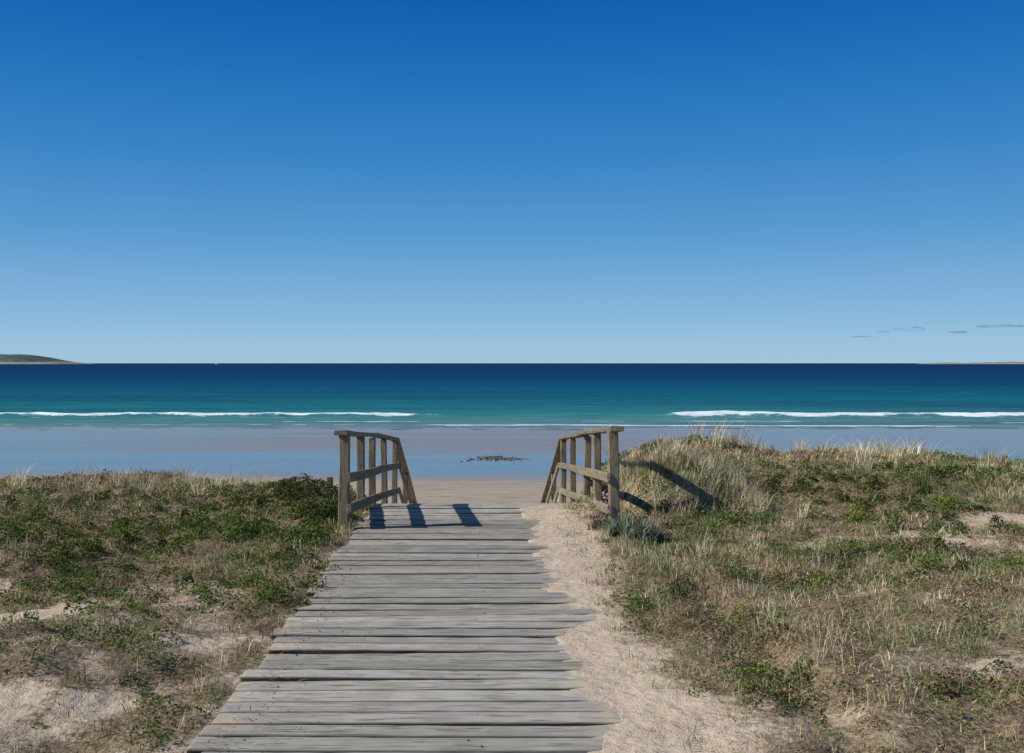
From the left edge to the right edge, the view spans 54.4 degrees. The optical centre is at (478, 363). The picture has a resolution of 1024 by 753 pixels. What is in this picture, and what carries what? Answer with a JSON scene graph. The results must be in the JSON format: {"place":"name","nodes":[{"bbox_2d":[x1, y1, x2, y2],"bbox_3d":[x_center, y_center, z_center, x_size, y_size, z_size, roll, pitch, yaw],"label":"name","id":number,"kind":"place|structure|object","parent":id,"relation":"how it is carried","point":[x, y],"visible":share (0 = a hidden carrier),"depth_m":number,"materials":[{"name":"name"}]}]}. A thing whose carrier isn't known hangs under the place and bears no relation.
{"place":"outdoors","nodes":[
{"label":"outdoors","id":0,"kind":"place"},
{"bbox_2d":[0,354,91,363],"bbox_3d":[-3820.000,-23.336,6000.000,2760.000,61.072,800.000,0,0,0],"label":"distant headland","id":1,"kind":"structure","parent":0,"point":[18,359],"depth_m":5811.77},
{"bbox_2d":[0,427,1023,752],"bbox_3d":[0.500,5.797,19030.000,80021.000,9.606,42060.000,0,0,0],"label":"dune and beach ground","id":2,"kind":"structure","parent":0,"point":[440,473],"depth_m":6.29,"materials":[{"name":"beige sand"}]},
{"bbox_2d":[219,522,284,539],"bbox_3d":[-2.173,1.577,9.373,0.662,0.186,0.643,0,0,27],"label":"green shrub","id":3,"kind":"object","parent":2,"relation":"on","point":[241,528],"visible":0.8,"depth_m":9.30,"materials":[{"name":"green plant"}]},
{"bbox_2d":[267,472,338,500],"bbox_3d":[-2.131,1.552,11.948,1.008,0.426,0.963,0,0,26],"label":"green shrub","id":4,"kind":"object","parent":2,"relation":"on","point":[312,484],"visible":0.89,"depth_m":11.90,"materials":[{"name":"green plant"}]},
{"bbox_2d":[278,523,332,549],"bbox_3d":[-1.587,1.532,8.882,0.487,0.203,0.479,0,0,28],"label":"green shrub","id":5,"kind":"object","parent":2,"relation":"on","point":[308,530],"visible":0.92,"depth_m":8.85,"materials":[{"name":"green plant"}]},
{"bbox_2d":[290,497,357,525],"bbox_3d":[-1.669,1.510,10.180,0.670,0.280,0.644,0,0,29],"label":"green shrub","id":6,"kind":"object","parent":2,"relation":"on","point":[321,506],"visible":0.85,"depth_m":10.09,"materials":[{"name":"green plant"}]},
{"bbox_2d":[326,477,332,488],"bbox_3d":[-1.941,1.711,12.900,0.096,0.475,0.088,0,0,0],"label":"wooden stump post","id":7,"kind":"object","parent":2,"relation":"on","point":[329,479],"visible":0.34,"depth_m":12.86,"materials":[{"name":"brown wood"}]},
{"bbox_2d":[187,503,621,752],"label":"wooden boardwalk","id":8,"kind":"structure","parent":2,"relation":"on","point":[460,652],"depth_m":5.46,"materials":[{"name":"grey wood"}]},
{"bbox_2d":[334,430,416,530],"bbox_3d":[-1.303,2.865,15.892,0.181,4.453,12.850,0,0,0],"label":"wooden railing","id":9,"kind":"object","parent":8,"relation":"attached to","point":[360,475],"visible":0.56,"depth_m":11.53,"materials":[{"name":"wood"}]},
{"bbox_2d":[460,454,530,461],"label":"seaweed patch","id":10,"kind":"object","parent":2,"relation":"on","point":[500,457],"visible":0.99,"depth_m":52.54,"materials":[{"name":"brown plant"}]},
{"bbox_2d":[206,507,814,752],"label":"plant debris","id":11,"kind":"object","parent":2,"relation":"on","point":[386,625],"visible":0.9,"depth_m":5.33,"materials":[{"name":"brown plant"}]},
{"bbox_2d":[0,433,1023,752],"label":"creeping green plants","id":12,"kind":"object","parent":2,"relation":"on","point":[122,525],"visible":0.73,"depth_m":8.15,"materials":[{"name":"green plant"}]},
{"bbox_2d":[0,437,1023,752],"bbox_3d":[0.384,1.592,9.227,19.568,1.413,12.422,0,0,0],"label":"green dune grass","id":13,"kind":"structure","parent":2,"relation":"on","point":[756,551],"depth_m":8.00,"materials":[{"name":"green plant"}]},
{"bbox_2d":[0,435,1023,752],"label":"brown heath plants","id":14,"kind":"object","parent":2,"relation":"on","point":[740,655],"visible":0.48,"depth_m":7.66,"materials":[{"name":"brown plant"}]},
{"bbox_2d":[540,426,623,520],"bbox_3d":[1.303,2.847,15.892,0.181,4.490,12.851,0,0,0],"label":"wooden railing","id":15,"kind":"object","parent":2,"relation":"on","point":[610,477],"visible":0.65,"depth_m":11.63,"materials":[{"name":"wood"}]},
{"bbox_2d":[587,508,615,530],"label":"flower stems","id":16,"kind":"object","parent":2,"relation":"on","point":[594,525],"visible":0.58,"depth_m":9.32,"materials":[{"name":"green plant"}]},
{"bbox_2d":[588,489,613,524],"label":"pink flowers","id":17,"kind":"object","parent":16,"relation":"attached to","point":[604,507],"visible":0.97,"depth_m":9.26,"materials":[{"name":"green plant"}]},
{"bbox_2d":[602,511,667,543],"bbox_3d":[1.395,1.457,8.903,0.634,0.305,0.628,0,0,0],"label":"silver leaved plant","id":18,"kind":"object","parent":2,"relation":"on","point":[623,525],"visible":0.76,"depth_m":8.79,"materials":[{"name":"green plant"}]},
{"bbox_2d":[674,538,694,550],"bbox_3d":[1.736,1.554,8.452,0.324,0.101,0.267,0,0,-31],"label":"silver leaved plant","id":19,"kind":"object","parent":2,"relation":"on","point":[684,544],"visible":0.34,"depth_m":8.47,"materials":[{"name":"green plant"}]},
{"bbox_2d":[0,363,1023,430],"bbox_3d":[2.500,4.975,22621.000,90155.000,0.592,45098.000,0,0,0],"label":"sea","id":20,"kind":"structure","parent":0,"point":[407,396],"depth_m":160.08,"materials":[{"name":"liquid"}]},
{"bbox_2d":[0,417,1023,752],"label":"dry dune grass","id":21,"kind":"structure","parent":0,"point":[662,449],"depth_m":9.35,"materials":[{"name":"beige plant"}]},
{"bbox_2d":[0,0,1023,362],"label":"sky","id":22,"kind":"structure","parent":0,"point":[182,181],"materials":[{"name":"blue"}]},
{"bbox_2d":[920,362,1023,363],"bbox_3d":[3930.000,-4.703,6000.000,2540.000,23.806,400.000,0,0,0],"label":"distant headland","id":23,"kind":"structure","parent":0,"point":[977,363],"depth_m":5871.47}
]}

